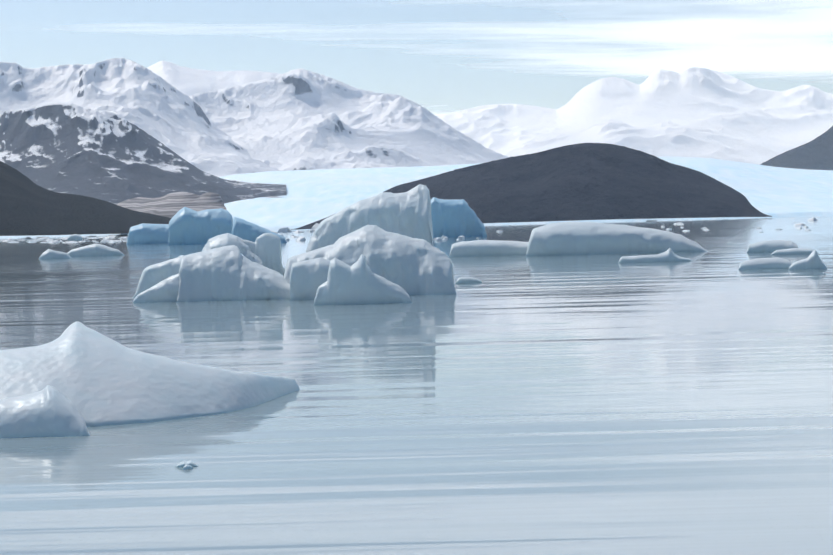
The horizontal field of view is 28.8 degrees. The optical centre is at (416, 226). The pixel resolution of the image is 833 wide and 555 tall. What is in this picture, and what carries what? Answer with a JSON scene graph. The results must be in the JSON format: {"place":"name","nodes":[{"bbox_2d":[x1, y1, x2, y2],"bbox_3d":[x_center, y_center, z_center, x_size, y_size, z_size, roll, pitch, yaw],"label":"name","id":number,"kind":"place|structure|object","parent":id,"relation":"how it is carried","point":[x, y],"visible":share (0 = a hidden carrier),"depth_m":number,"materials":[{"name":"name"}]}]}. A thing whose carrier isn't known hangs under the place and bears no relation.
{"place":"outdoors","nodes":[
{"label":"outdoors","id":0,"kind":"place"},
{"bbox_2d":[0,161,170,235],"bbox_3d":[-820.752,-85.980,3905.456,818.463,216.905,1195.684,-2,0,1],"label":"hill","id":1,"kind":"structure","parent":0,"point":[44,215],"depth_m":3551.47,"materials":[{"name":"black stone"}]},
{"bbox_2d":[0,58,282,176],"bbox_3d":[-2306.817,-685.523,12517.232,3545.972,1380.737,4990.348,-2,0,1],"label":"mountain ridge","id":2,"kind":"structure","parent":0,"point":[146,100],"depth_m":12566.64,"materials":[{"name":"white snow"}]},
{"bbox_2d":[0,102,286,204],"bbox_3d":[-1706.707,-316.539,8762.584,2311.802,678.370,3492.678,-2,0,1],"label":"mountain ridge","id":3,"kind":"structure","parent":0,"point":[80,152],"depth_m":8093.54,"materials":[{"name":"grey stone"}]},
{"bbox_2d":[117,192,225,217],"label":"striated rock outcrop","id":4,"kind":"object","parent":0,"point":[134,203],"visible":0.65,"depth_m":5462.50,"materials":[{"name":"stone"}]},
{"bbox_2d":[147,61,278,95],"bbox_3d":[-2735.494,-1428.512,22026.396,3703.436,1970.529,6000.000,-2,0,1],"label":"snowy mountain","id":5,"kind":"structure","parent":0,"point":[202,81],"depth_m":22695.35,"materials":[{"name":"white snow"}]},
{"bbox_2d":[189,68,508,170],"bbox_3d":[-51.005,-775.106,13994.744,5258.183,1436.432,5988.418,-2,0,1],"label":"mountain ridge","id":6,"kind":"structure","parent":0,"point":[343,142],"depth_m":13818.39,"materials":[{"name":"white snow"}]},
{"bbox_2d":[271,223,478,240],"bbox_3d":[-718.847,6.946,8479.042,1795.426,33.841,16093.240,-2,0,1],"label":"brash ice","id":7,"kind":"structure","parent":0,"point":[287,229],"depth_m":898.52,"materials":[{"name":"white ice"}]},
{"bbox_2d":[0,216,832,554],"bbox_3d":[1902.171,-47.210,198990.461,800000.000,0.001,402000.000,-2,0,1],"label":"lake water","id":8,"kind":"structure","parent":0,"point":[422,452],"depth_m":36.02,"materials":[{"name":"grey"}]},
{"bbox_2d":[0,234,127,242],"bbox_3d":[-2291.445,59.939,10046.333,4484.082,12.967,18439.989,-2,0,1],"label":"brash ice","id":9,"kind":"structure","parent":8,"relation":"on","point":[105,239],"depth_m":1498.02,"materials":[{"name":"white ice"}]},
{"bbox_2d":[39,234,123,258],"bbox_3d":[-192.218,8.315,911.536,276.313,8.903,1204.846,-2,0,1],"label":"iceberg","id":10,"kind":"object","parent":8,"relation":"on","point":[96,250],"visible":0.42,"depth_m":331.63,"materials":[{"name":"white ice"}]},
{"bbox_2d":[0,321,299,437],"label":"iceberg","id":11,"kind":"object","parent":8,"relation":"on","point":[92,381],"visible":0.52,"depth_m":38.29,"materials":[{"name":"white ice"}]},
{"bbox_2d":[177,460,197,469],"bbox_3d":[-4.214,4.612,29.863,0.384,0.529,0.664,-2,0,1],"label":"ice chunk","id":12,"kind":"object","parent":8,"relation":"in","point":[190,464],"visible":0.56,"depth_m":29.84,"materials":[{"name":"white ice"}]},
{"bbox_2d":[127,207,286,244],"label":"iceberg","id":13,"kind":"object","parent":8,"relation":"on","point":[222,222],"visible":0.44,"depth_m":565.90,"materials":[{"name":"blue ice"}]},
{"bbox_2d":[132,233,289,302],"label":"iceberg","id":14,"kind":"object","parent":8,"relation":"on","point":[257,272],"visible":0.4,"depth_m":101.97,"materials":[{"name":"white ice"}]},
{"bbox_2d":[284,184,481,304],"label":"iceberg","id":15,"kind":"object","parent":8,"relation":"on","point":[335,266],"visible":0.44,"depth_m":102.87,"materials":[{"name":"white ice"}]},
{"bbox_2d":[431,197,486,237],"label":"iceberg","id":16,"kind":"object","parent":8,"relation":"on","point":[449,216],"visible":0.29,"depth_m":580.07,"materials":[{"name":"blue ice"}]},
{"bbox_2d":[449,222,708,262],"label":"iceberg","id":17,"kind":"object","parent":8,"relation":"on","point":[575,238],"visible":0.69,"depth_m":211.39,"materials":[{"name":"white ice"}]},
{"bbox_2d":[497,217,817,232],"bbox_3d":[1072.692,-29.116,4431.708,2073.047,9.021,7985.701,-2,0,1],"label":"brash ice","id":18,"kind":"structure","parent":8,"relation":"on","point":[797,224],"depth_m":716.43,"materials":[{"name":"white ice"}]},
{"bbox_2d":[738,240,826,269],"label":"iceberg","id":19,"kind":"object","parent":8,"relation":"on","point":[782,247],"visible":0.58,"depth_m":134.47,"materials":[{"name":"white ice"}]},
{"bbox_2d":[0,0,832,114],"bbox_3d":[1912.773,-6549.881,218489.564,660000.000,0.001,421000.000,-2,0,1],"label":"cloud","id":20,"kind":"structure","parent":0,"point":[731,17],"depth_m":57375.31,"materials":[{"name":"white"}]},
{"bbox_2d":[0,157,832,238],"bbox_3d":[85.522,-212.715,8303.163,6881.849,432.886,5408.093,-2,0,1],"label":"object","id":21,"kind":"object","parent":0,"point":[441,169],"visible":0.33,"depth_m":8053.96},
{"bbox_2d":[291,143,771,229],"bbox_3d":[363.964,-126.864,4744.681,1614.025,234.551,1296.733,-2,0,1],"label":"nunatak","id":22,"kind":"structure","parent":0,"point":[550,207],"depth_m":4346.82,"materials":[{"name":"black stone"}]},
{"bbox_2d":[436,67,832,164],"bbox_3d":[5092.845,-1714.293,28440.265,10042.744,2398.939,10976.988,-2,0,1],"label":"snowy mountain","id":23,"kind":"structure","parent":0,"point":[738,125],"depth_m":27996.24,"materials":[{"name":"white snow"}]},
{"bbox_2d":[761,126,832,169],"bbox_3d":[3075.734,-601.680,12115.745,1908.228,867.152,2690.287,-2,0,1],"label":"dark hill","id":24,"kind":"structure","parent":0,"point":[817,154],"depth_m":11904.48,"materials":[{"name":"rock"}]}
]}

